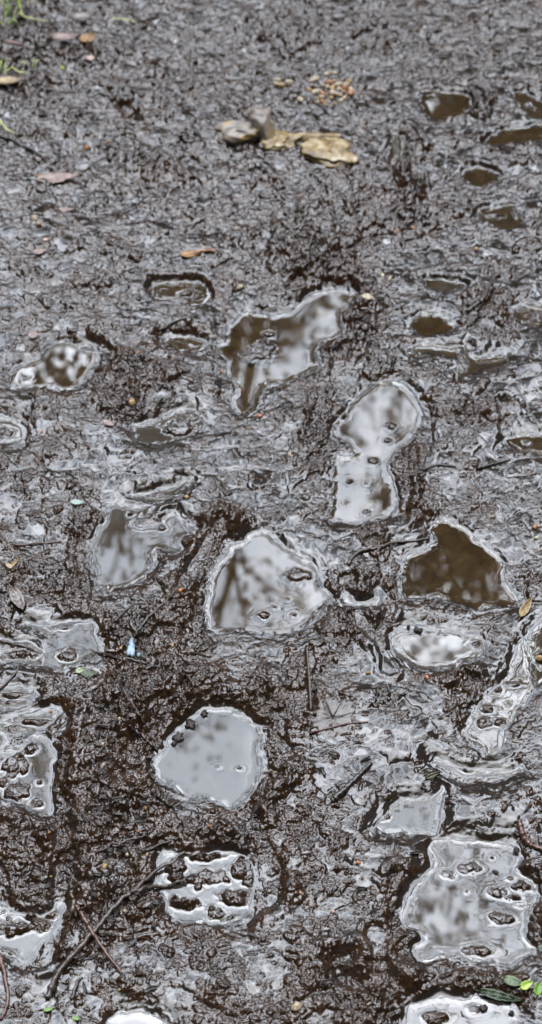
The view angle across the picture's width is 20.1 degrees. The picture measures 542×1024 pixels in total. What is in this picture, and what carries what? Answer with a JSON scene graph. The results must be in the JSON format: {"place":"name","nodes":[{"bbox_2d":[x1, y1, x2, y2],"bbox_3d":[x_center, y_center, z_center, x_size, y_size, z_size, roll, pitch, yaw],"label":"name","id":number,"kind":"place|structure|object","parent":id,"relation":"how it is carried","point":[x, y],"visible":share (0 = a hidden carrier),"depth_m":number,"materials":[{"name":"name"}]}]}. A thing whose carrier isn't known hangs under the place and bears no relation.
{"place":"outdoors","nodes":[
{"label":"outdoors","id":0,"kind":"place"},
{"bbox_2d":[0,120,12,131],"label":"fallen grass","id":1,"kind":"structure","parent":0,"point":[3,125],"depth_m":2.47,"materials":[{"name":"plant"}]},
{"bbox_2d":[6,66,27,73],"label":"fallen grass","id":2,"kind":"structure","parent":0,"point":[15,70],"depth_m":2.57,"materials":[{"name":"plant"}]},
{"bbox_2d":[16,12,47,21],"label":"fallen grass","id":3,"kind":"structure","parent":0,"point":[29,17],"depth_m":2.65,"materials":[{"name":"plant"}]},
{"bbox_2d":[111,796,123,799],"bbox_3d":[-0.167,0.313,1.667,0.013,0.003,0.004,-5,50,-15],"label":"leaf fragment","id":4,"kind":"object","parent":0,"point":[118,798],"visible":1,"depth_m":1.67,"materials":[{"name":"grey plant"}]},
{"bbox_2d":[112,17,135,21],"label":"fallen grass","id":5,"kind":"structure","parent":0,"point":[122,19],"depth_m":2.67,"materials":[{"name":"plant"}]},
{"bbox_2d":[0,0,541,1023],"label":"muddy ground","id":6,"kind":"structure","parent":0,"point":[244,554],"depth_m":1.97,"materials":[{"name":"soil"}]},
{"bbox_2d":[0,953,9,1020],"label":"twig","id":7,"kind":"object","parent":6,"relation":"on","point":[5,981],"visible":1,"depth_m":1.55,"materials":[{"name":"wood"}]},
{"bbox_2d":[0,2,20,26],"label":"grass tuft","id":8,"kind":"object","parent":6,"relation":"on","point":[13,20],"visible":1,"depth_m":2.65,"materials":[{"name":"plant"}]},
{"bbox_2d":[0,663,20,689],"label":"twig","id":9,"kind":"object","parent":6,"relation":"on","point":[9,679],"visible":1,"depth_m":1.80,"materials":[{"name":"wood"}]},
{"bbox_2d":[0,76,23,83],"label":"dead leaf","id":10,"kind":"object","parent":6,"relation":"on","point":[6,80],"visible":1,"depth_m":2.55,"materials":[{"name":"plant"}]},
{"bbox_2d":[2,39,22,46],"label":"dead leaf","id":11,"kind":"object","parent":6,"relation":"on","point":[14,43],"visible":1,"depth_m":2.61,"materials":[{"name":"plant"}]},
{"bbox_2d":[8,557,19,569],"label":"dead leaf","id":12,"kind":"object","parent":6,"relation":"on","point":[14,562],"visible":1,"depth_m":1.90,"materials":[{"name":"plant"}]},
{"bbox_2d":[9,585,24,609],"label":"dead leaf","id":13,"kind":"object","parent":6,"relation":"on","point":[16,595],"visible":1,"depth_m":1.86,"materials":[{"name":"plant"}]},
{"bbox_2d":[0,685,33,708],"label":"puddle","id":14,"kind":"object","parent":6,"relation":"on","point":[23,689],"visible":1,"depth_m":1.79,"materials":[{"name":"liquid"}]},
{"bbox_2d":[0,639,33,649],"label":"twig","id":15,"kind":"object","parent":6,"relation":"on","point":[9,642],"visible":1,"depth_m":1.83,"materials":[{"name":"wood"}]},
{"bbox_2d":[0,0,40,15],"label":"grass tuft","id":16,"kind":"object","parent":6,"relation":"on","point":[19,6],"visible":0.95,"depth_m":2.68,"materials":[{"name":"plant"}]},
{"bbox_2d":[0,134,41,156],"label":"twig","id":17,"kind":"object","parent":6,"relation":"on","point":[2,136],"visible":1,"depth_m":2.45,"materials":[{"name":"wood"}]},
{"bbox_2d":[0,710,59,735],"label":"puddle","id":18,"kind":"object","parent":6,"relation":"on","point":[4,724],"visible":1,"depth_m":1.76,"materials":[{"name":"liquid"}]},
{"bbox_2d":[28,331,38,337],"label":"dead leaf","id":19,"kind":"object","parent":6,"relation":"on","point":[32,334],"visible":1,"depth_m":2.16,"materials":[{"name":"plant"}]},
{"bbox_2d":[13,541,60,545],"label":"twig","id":20,"kind":"object","parent":6,"relation":"on","point":[14,544],"visible":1,"depth_m":1.93,"materials":[{"name":"wood"}]},
{"bbox_2d":[14,903,63,944],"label":"puddle","id":21,"kind":"object","parent":6,"relation":"on","point":[36,937],"visible":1,"depth_m":1.60,"materials":[{"name":"liquid"}]},
{"bbox_2d":[33,248,46,253],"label":"dead leaf","id":22,"kind":"object","parent":6,"relation":"on","point":[38,250],"visible":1,"depth_m":2.28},
{"bbox_2d":[43,1007,53,1011],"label":"green leaf","id":23,"kind":"object","parent":6,"relation":"on","point":[46,1009],"visible":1,"depth_m":1.54,"materials":[{"name":"plant"}]},
{"bbox_2d":[36,172,78,183],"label":"dead leaf","id":24,"kind":"object","parent":6,"relation":"on","point":[54,177],"visible":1,"depth_m":2.39,"materials":[{"name":"plant"}]},
{"bbox_2d":[46,33,78,40],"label":"dead leaf","id":25,"kind":"object","parent":6,"relation":"on","point":[61,36],"visible":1,"depth_m":2.61,"materials":[{"name":"plant"}]},
{"bbox_2d":[27,624,101,670],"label":"puddle","id":26,"kind":"object","parent":6,"relation":"on","point":[62,632],"visible":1,"depth_m":1.83,"materials":[{"name":"liquid"}]},
{"bbox_2d":[55,636,145,663],"bbox_3d":[-0.204,0.166,1.820,0.124,0.025,0.011,20,53,16],"label":"twig","id":27,"kind":"object","parent":26,"relation":"on","point":[85,647],"visible":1,"depth_m":1.82,"materials":[{"name":"wood"}]},
{"bbox_2d":[59,207,75,211],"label":"dead leaf","id":28,"kind":"object","parent":6,"relation":"on","point":[64,209],"visible":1,"depth_m":2.35,"materials":[{"name":"plant"}]},
{"bbox_2d":[70,977,82,999],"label":"twig","id":29,"kind":"object","parent":6,"relation":"on","point":[73,994],"visible":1,"depth_m":1.55,"materials":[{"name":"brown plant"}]},
{"bbox_2d":[71,499,83,504],"bbox_3d":[-0.248,-0.012,1.961,0.018,0.002,0.009,4,50,4],"label":"shard","id":30,"kind":"object","parent":6,"relation":"on","point":[76,501],"visible":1,"depth_m":1.96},
{"bbox_2d":[75,668,83,672],"bbox_3d":[-0.225,0.187,1.799,0.009,0.003,0.008,11,51,9],"label":"moss scrap","id":31,"kind":"object","parent":6,"relation":"on","point":[79,670],"visible":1,"depth_m":1.80,"materials":[{"name":"plant"}]},
{"bbox_2d":[68,12,93,19],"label":"dead leaf","id":32,"kind":"object","parent":6,"relation":"on","point":[80,15],"visible":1,"depth_m":2.67,"materials":[{"name":"plant"}]},
{"bbox_2d":[76,954,87,960],"bbox_3d":[-0.194,0.456,1.567,0.014,0.003,0.004,-26,62,-10],"label":"leaf fragment","id":33,"kind":"object","parent":6,"relation":"on","point":[81,957],"visible":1,"depth_m":1.57,"materials":[{"name":"plant"}]},
{"bbox_2d":[82,982,86,993],"bbox_3d":[-0.189,0.482,1.550,0.004,0.003,0.013,-12,51,-12],"label":"leaf fragment","id":34,"kind":"object","parent":6,"relation":"on","point":[84,987],"visible":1,"depth_m":1.55,"materials":[{"name":"grey plant"}]},
{"bbox_2d":[80,33,93,43],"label":"dead leaf","id":35,"kind":"object","parent":6,"relation":"on","point":[89,37],"visible":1,"depth_m":2.62,"materials":[{"name":"plant"}]},
{"bbox_2d":[81,669,97,677],"bbox_3d":[-0.213,0.189,1.797,0.017,0.002,0.014,-36,59,-26],"label":"moss scrap","id":36,"kind":"object","parent":6,"relation":"on","point":[89,673],"visible":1,"depth_m":1.80,"materials":[{"name":"plant"}]},
{"bbox_2d":[91,872,100,875],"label":"leaf fragment","id":37,"kind":"object","parent":6,"relation":"on","point":[97,873],"visible":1,"depth_m":1.62,"materials":[{"name":"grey plant"}]},
{"bbox_2d":[103,420,114,425],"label":"dead leaf","id":38,"kind":"object","parent":6,"relation":"on","point":[108,422],"visible":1,"depth_m":2.05,"materials":[{"name":"plant"}]},
{"bbox_2d":[44,851,186,999],"bbox_3d":[-0.161,0.425,1.594,0.212,0.022,0.034,-37,59,-27],"label":"stick","id":39,"kind":"object","parent":6,"relation":"on","point":[51,987],"visible":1,"depth_m":1.59,"materials":[{"name":"wood"}]},
{"bbox_2d":[74,904,122,973],"bbox_3d":[-0.178,0.439,1.573,0.006,0.011,0.091,-28,56,-22],"label":"twig","id":40,"kind":"object","parent":39,"relation":"on","point":[88,926],"visible":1,"depth_m":1.57,"materials":[{"name":"wood"}]},
{"bbox_2d":[101,834,145,851],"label":"twig","id":41,"kind":"object","parent":6,"relation":"on","point":[117,843],"visible":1,"depth_m":1.65,"materials":[{"name":"wood"}]},
{"bbox_2d":[114,603,133,621],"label":"twig","id":42,"kind":"object","parent":6,"relation":"on","point":[121,614],"visible":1,"depth_m":1.85,"materials":[{"name":"wood"}]},
{"bbox_2d":[126,637,134,656],"bbox_3d":[-0.166,0.160,1.810,0.010,0.003,0.028,0,50,0],"label":"plastic scrap","id":43,"kind":"object","parent":6,"relation":"on","point":[130,649],"visible":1,"depth_m":1.81,"materials":[{"name":"plastic"}]},
{"bbox_2d":[128,398,135,405],"bbox_3d":[-0.188,-0.148,2.066,0.011,0.008,0.011,30,56,23],"label":"pebble","id":44,"kind":"object","parent":6,"relation":"on","point":[131,402],"visible":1,"depth_m":2.06,"materials":[{"name":"stone"}]},
{"bbox_2d":[121,686,145,724],"bbox_3d":[-0.159,0.220,1.753,0.006,0.015,0.058,-24,54,-19],"label":"twig","id":45,"kind":"object","parent":6,"relation":"on","point":[131,702],"visible":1,"depth_m":1.75,"materials":[{"name":"wood"}]},
{"bbox_2d":[113,1011,162,1023],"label":"puddle","id":46,"kind":"object","parent":6,"relation":"on","point":[119,1017],"visible":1,"depth_m":1.54,"materials":[{"name":"liquid"}]},
{"bbox_2d":[134,818,145,821],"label":"leaf fragment","id":47,"kind":"object","parent":6,"relation":"on","point":[139,820],"visible":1,"depth_m":1.66,"materials":[{"name":"grey plant"}]},
{"bbox_2d":[128,724,157,751],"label":"twig","id":48,"kind":"object","parent":6,"relation":"on","point":[136,731],"visible":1,"depth_m":1.73,"materials":[{"name":"wood"}]},
{"bbox_2d":[142,901,152,907],"bbox_3d":[-0.129,0.409,1.594,0.013,0.002,0.005,-27,45,-20],"label":"leaf fragment","id":49,"kind":"object","parent":6,"relation":"on","point":[147,904],"visible":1,"depth_m":1.59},
{"bbox_2d":[145,972,151,981],"bbox_3d":[-0.125,0.472,1.553,0.004,0.004,0.012,32,48,9],"label":"leaf fragment","id":50,"kind":"object","parent":6,"relation":"on","point":[149,975],"visible":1,"depth_m":1.55,"materials":[{"name":"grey plant"}]},
{"bbox_2d":[145,985,156,990],"bbox_3d":[-0.122,0.482,1.547,0.013,0.003,0.004,-17,65,-13],"label":"leaf fragment","id":51,"kind":"object","parent":6,"relation":"on","point":[151,987],"visible":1,"depth_m":1.55,"materials":[{"name":"grey plant"}]},
{"bbox_2d":[141,840,171,852],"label":"twig","id":52,"kind":"object","parent":6,"relation":"on","point":[153,847],"visible":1,"depth_m":1.65,"materials":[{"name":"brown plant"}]},
{"bbox_2d":[137,588,178,631],"bbox_3d":[-0.137,0.116,1.847,0.006,0.007,0.080,30,56,22],"label":"twig","id":53,"kind":"object","parent":6,"relation":"on","point":[155,610],"visible":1,"depth_m":1.84,"materials":[{"name":"wood"}]},
{"bbox_2d":[156,793,174,808],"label":"twig","id":54,"kind":"object","parent":6,"relation":"on","point":[160,797],"visible":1,"depth_m":1.68,"materials":[{"name":"wood"}]},
{"bbox_2d":[158,314,197,330],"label":"twig","id":55,"kind":"object","parent":6,"relation":"on","point":[166,325],"visible":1,"depth_m":2.17,"materials":[{"name":"wood"}]},
{"bbox_2d":[181,250,200,256],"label":"dead leaf","id":56,"kind":"object","parent":6,"relation":"on","point":[188,253],"visible":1,"depth_m":2.27,"materials":[{"name":"plant"}]},
{"bbox_2d":[191,122,205,142],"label":"twig","id":57,"kind":"object","parent":6,"relation":"on","point":[196,132],"visible":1,"depth_m":2.46,"materials":[{"name":"wood"}]},
{"bbox_2d":[157,853,251,915],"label":"puddle","id":58,"kind":"object","parent":6,"relation":"on","point":[181,890],"visible":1,"depth_m":1.64,"materials":[{"name":"liquid"}]},
{"bbox_2d":[194,249,214,253],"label":"twig","id":59,"kind":"object","parent":6,"relation":"on","point":[202,250],"visible":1,"depth_m":2.27,"materials":[{"name":"wood"}]},
{"bbox_2d":[218,101,238,119],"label":"twig","id":60,"kind":"object","parent":6,"relation":"on","point":[228,110],"visible":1,"depth_m":2.50,"materials":[{"name":"wood"}]},
{"bbox_2d":[214,120,259,146],"bbox_3d":[-0.044,-0.607,2.454,0.098,0.028,0.055,5,50,4],"label":"flint stone","id":61,"kind":"object","parent":6,"relation":"on","point":[233,133],"visible":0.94,"depth_m":2.44,"materials":[{"name":"stone"}]},
{"bbox_2d":[247,108,274,140],"bbox_3d":[-0.013,-0.622,2.463,0.041,0.059,0.092,-9,51,-7],"label":"flint stone","id":62,"kind":"object","parent":6,"relation":"on","point":[261,120],"visible":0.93,"depth_m":2.44,"materials":[{"name":"stone"}]},
{"bbox_2d":[274,1010,279,1019],"bbox_3d":[0.006,0.503,1.527,0.004,0.004,0.012,20,39,23],"label":"leaf fragment","id":63,"kind":"object","parent":6,"relation":"on","point":[276,1015],"visible":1,"depth_m":1.53,"materials":[{"name":"grey plant"}]},
{"bbox_2d":[260,130,302,149],"bbox_3d":[0.012,-0.589,2.444,0.067,0.018,0.058,15,52,12],"label":"flint stone","id":64,"kind":"object","parent":6,"relation":"on","point":[284,140],"visible":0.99,"depth_m":2.44,"materials":[{"name":"stone"}]},
{"bbox_2d":[278,82,284,87],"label":"pebble","id":65,"kind":"object","parent":6,"relation":"on","point":[280,84],"visible":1,"depth_m":2.54,"materials":[{"name":"stone"}]},
{"bbox_2d":[285,79,293,84],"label":"pebble","id":66,"kind":"object","parent":6,"relation":"on","point":[288,82],"visible":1,"depth_m":2.55,"materials":[{"name":"stone"}]},
{"bbox_2d":[291,1002,301,1010],"bbox_3d":[0.026,0.495,1.532,0.012,0.008,0.009,-14,51,-12],"label":"pebble","id":67,"kind":"object","parent":6,"relation":"on","point":[296,1006],"visible":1,"depth_m":1.53,"materials":[{"name":"stone"}]},
{"bbox_2d":[297,96,302,102],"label":"pebble","id":68,"kind":"object","parent":6,"relation":"on","point":[299,99],"visible":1,"depth_m":2.51,"materials":[{"name":"stone"}]},
{"bbox_2d":[306,647,311,709],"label":"twig","id":69,"kind":"object","parent":6,"relation":"on","point":[308,670],"visible":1,"depth_m":1.79,"materials":[{"name":"wood"}]},
{"bbox_2d":[307,433,327,457],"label":"twig","id":70,"kind":"object","parent":6,"relation":"on","point":[319,440],"visible":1,"depth_m":2.03,"materials":[{"name":"wood"}]},
{"bbox_2d":[310,97,328,113],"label":"twig","id":71,"kind":"object","parent":6,"relation":"on","point":[318,103],"visible":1,"depth_m":2.52,"materials":[{"name":"wood"}]},
{"bbox_2d":[297,132,347,140],"bbox_3d":[0.072,-0.601,2.455,0.106,0.014,0.021,6,50,5],"label":"flint stone","id":72,"kind":"object","parent":6,"relation":"on","point":[320,136],"visible":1,"depth_m":2.45,"materials":[{"name":"stone"}]},
{"bbox_2d":[322,979,331,983],"bbox_3d":[0.056,0.475,1.547,0.012,0.004,0.004,-13,68,-20],"label":"leaf fragment","id":73,"kind":"object","parent":6,"relation":"on","point":[326,981],"visible":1,"depth_m":1.55,"materials":[{"name":"grey plant"}]},
{"bbox_2d":[326,853,329,863],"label":"leaf fragment","id":74,"kind":"object","parent":6,"relation":"on","point":[328,859],"visible":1,"depth_m":1.64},
{"bbox_2d":[299,137,358,167],"bbox_3d":[0.091,-0.571,2.429,0.100,0.020,0.068,9,51,7],"label":"flint stone","id":75,"kind":"object","parent":6,"relation":"on","point":[325,153],"visible":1,"depth_m":2.42,"materials":[{"name":"stone"}]},
{"bbox_2d":[307,694,357,739],"bbox_3d":[0.069,0.235,1.756,0.065,0.011,0.064,0,50,0],"label":"dead leaf","id":76,"kind":"object","parent":6,"relation":"on","point":[344,713],"visible":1,"depth_m":1.76,"materials":[{"name":"plant"}]},
{"bbox_2d":[310,721,367,733],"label":"twig","id":77,"kind":"object","parent":76,"relation":"on","point":[327,728],"visible":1,"depth_m":1.75,"materials":[{"name":"wood"}]},
{"bbox_2d":[329,90,335,95],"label":"pebble","id":78,"kind":"object","parent":6,"relation":"on","point":[332,92],"visible":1,"depth_m":2.53,"materials":[{"name":"stone"}]},
{"bbox_2d":[334,81,342,86],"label":"pebble","id":79,"kind":"object","parent":6,"relation":"on","point":[337,84],"visible":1,"depth_m":2.55,"materials":[{"name":"stone"}]},
{"bbox_2d":[347,89,353,94],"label":"pebble","id":80,"kind":"object","parent":6,"relation":"on","point":[350,92],"visible":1,"depth_m":2.54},
{"bbox_2d":[330,762,372,802],"bbox_3d":[0.089,0.300,1.702,0.010,0.009,0.070,35,58,25],"label":"twig","id":81,"kind":"object","parent":6,"relation":"on","point":[345,788],"visible":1,"depth_m":1.70,"materials":[{"name":"wood"}]},
{"bbox_2d":[355,886,366,889],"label":"leaf fragment","id":82,"kind":"object","parent":6,"relation":"on","point":[360,888],"visible":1,"depth_m":1.62,"materials":[{"name":"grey plant"}]},
{"bbox_2d":[359,293,373,299],"bbox_3d":[0.138,-0.309,2.198,0.019,0.008,0.012,27,55,21],"label":"pebble","id":83,"kind":"object","parent":6,"relation":"on","point":[366,296],"visible":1,"depth_m":2.19,"materials":[{"name":"stone"}]},
{"bbox_2d":[347,538,428,564],"bbox_3d":[0.144,0.044,1.918,0.115,0.011,0.017,-19,53,-15],"label":"twig","id":84,"kind":"object","parent":6,"relation":"on","point":[375,548],"visible":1,"depth_m":1.91,"materials":[{"name":"wood"}]},
{"bbox_2d":[410,850,421,853],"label":"leaf fragment","id":85,"kind":"object","parent":6,"relation":"on","point":[416,852],"visible":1,"depth_m":1.65,"materials":[{"name":"grey plant"}]},
{"bbox_2d":[409,464,455,476],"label":"twig","id":86,"kind":"object","parent":6,"relation":"on","point":[423,469],"visible":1,"depth_m":2.00,"materials":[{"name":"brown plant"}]},
{"bbox_2d":[425,771,440,778],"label":"dead leaf","id":87,"kind":"object","parent":6,"relation":"on","point":[431,775],"visible":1,"depth_m":1.71,"materials":[{"name":"plant"}]},
{"bbox_2d":[431,820,438,834],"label":"puddle","id":88,"kind":"object","parent":6,"relation":"on","point":[434,824],"visible":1,"depth_m":1.68,"materials":[{"name":"liquid"}]},
{"bbox_2d":[391,628,484,669],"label":"puddle","id":89,"kind":"object","parent":6,"relation":"on","point":[448,645],"visible":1,"depth_m":1.83,"materials":[{"name":"liquid"}]},
{"bbox_2d":[413,626,422,633],"bbox_3d":[0.177,0.142,1.842,0.011,0.004,0.010,15,52,13],"label":"leaf bit","id":90,"kind":"object","parent":89,"relation":"on","point":[417,630],"visible":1,"depth_m":1.84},
{"bbox_2d":[410,998,516,1023],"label":"puddle","id":91,"kind":"object","parent":6,"relation":"on","point":[429,1005],"visible":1,"depth_m":1.55,"materials":[{"name":"liquid"}]},
{"bbox_2d":[479,1004,487,1011],"bbox_3d":[0.214,0.500,1.543,0.010,0.003,0.008,-9,51,-7],"label":"leaf bit","id":92,"kind":"object","parent":91,"relation":"on","point":[484,1007],"visible":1,"depth_m":1.54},
{"bbox_2d":[465,268,494,311],"bbox_3d":[0.310,-0.322,2.211,0.019,0.018,0.111,22,53,17],"label":"twig","id":93,"kind":"object","parent":6,"relation":"on","point":[478,302],"visible":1,"depth_m":2.19,"materials":[{"name":"wood"}]},
{"bbox_2d":[477,459,510,469],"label":"twig","id":94,"kind":"object","parent":6,"relation":"on","point":[488,465],"visible":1,"depth_m":2.01,"materials":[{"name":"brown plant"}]},
{"bbox_2d":[492,565,502,587],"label":"twig","id":95,"kind":"object","parent":6,"relation":"on","point":[497,574],"visible":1,"depth_m":1.90,"materials":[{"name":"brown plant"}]},
{"bbox_2d":[473,988,522,1001],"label":"green leaf","id":96,"kind":"object","parent":6,"relation":"on","point":[497,995],"visible":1,"depth_m":1.55,"materials":[{"name":"plant"}]},
{"bbox_2d":[501,975,521,986],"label":"green leaf","id":97,"kind":"object","parent":6,"relation":"on","point":[511,980],"visible":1,"depth_m":1.55,"materials":[{"name":"plant"}]},
{"bbox_2d":[518,597,531,620],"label":"dead leaf","id":98,"kind":"object","parent":6,"relation":"on","point":[524,609],"visible":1,"depth_m":1.85,"materials":[{"name":"plant"}]},
{"bbox_2d":[519,980,532,989],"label":"green leaf","id":99,"kind":"object","parent":6,"relation":"on","point":[525,985],"visible":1,"depth_m":1.54,"materials":[{"name":"plant"}]},
{"bbox_2d":[516,819,541,850],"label":"earthworm","id":100,"kind":"object","parent":6,"relation":"on","point":[522,834],"visible":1,"depth_m":1.66,"materials":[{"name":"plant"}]},
{"bbox_2d":[526,648,532,657],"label":"puddle","id":101,"kind":"object","parent":6,"relation":"on","point":[529,653],"visible":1,"depth_m":1.82,"materials":[{"name":"liquid"}]},
{"bbox_2d":[534,980,541,997],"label":"green leaf","id":102,"kind":"object","parent":6,"relation":"on","point":[538,988],"visible":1,"depth_m":1.54,"materials":[{"name":"plant"}]},
{"bbox_2d":[535,655,541,660],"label":"pebble","id":103,"kind":"object","parent":6,"relation":"on","point":[538,657],"visible":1,"depth_m":1.81,"materials":[{"name":"stone"}]},
{"bbox_2d":[536,944,541,951],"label":"green leaf","id":104,"kind":"object","parent":6,"relation":"on","point":[539,948],"visible":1,"depth_m":1.58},
{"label":"puddle","id":105,"kind":"object","parent":6,"relation":"on","visible":0},
{"bbox_2d":[172,731,183,741],"bbox_3d":[-0.106,0.257,1.748,0.014,0.003,0.015,5,50,4],"label":"leaf bit","id":106,"kind":"object","parent":105,"relation":"on","point":[177,737],"visible":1,"depth_m":1.75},
{"bbox_2d":[185,719,194,729],"bbox_3d":[-0.093,0.244,1.759,0.013,0.003,0.013,10,51,8],"label":"leaf bit","id":107,"kind":"object","parent":105,"relation":"on","point":[190,723],"visible":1,"depth_m":1.76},
{"bbox_2d":[201,709,207,716],"bbox_3d":[-0.077,0.233,1.769,0.010,0.003,0.011,-9,51,-8],"label":"leaf bit","id":108,"kind":"object","parent":105,"relation":"on","point":[204,713],"visible":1,"depth_m":1.77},
{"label":"puddle","id":109,"kind":"object","parent":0,"visible":0},
{"bbox_2d":[514,847,519,853],"bbox_3d":[0.266,0.366,1.656,0.007,0.003,0.009,0,50,0],"label":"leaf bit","id":110,"kind":"object","parent":109,"relation":"on","point":[516,849],"visible":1,"depth_m":1.66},
{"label":"puddle","id":111,"kind":"object","parent":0,"visible":0},
{"bbox_2d":[436,286,446,299],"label":"twig","id":112,"kind":"object","parent":111,"relation":"on","point":[438,297],"visible":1,"depth_m":2.22,"materials":[{"name":"wood"}]}
]}

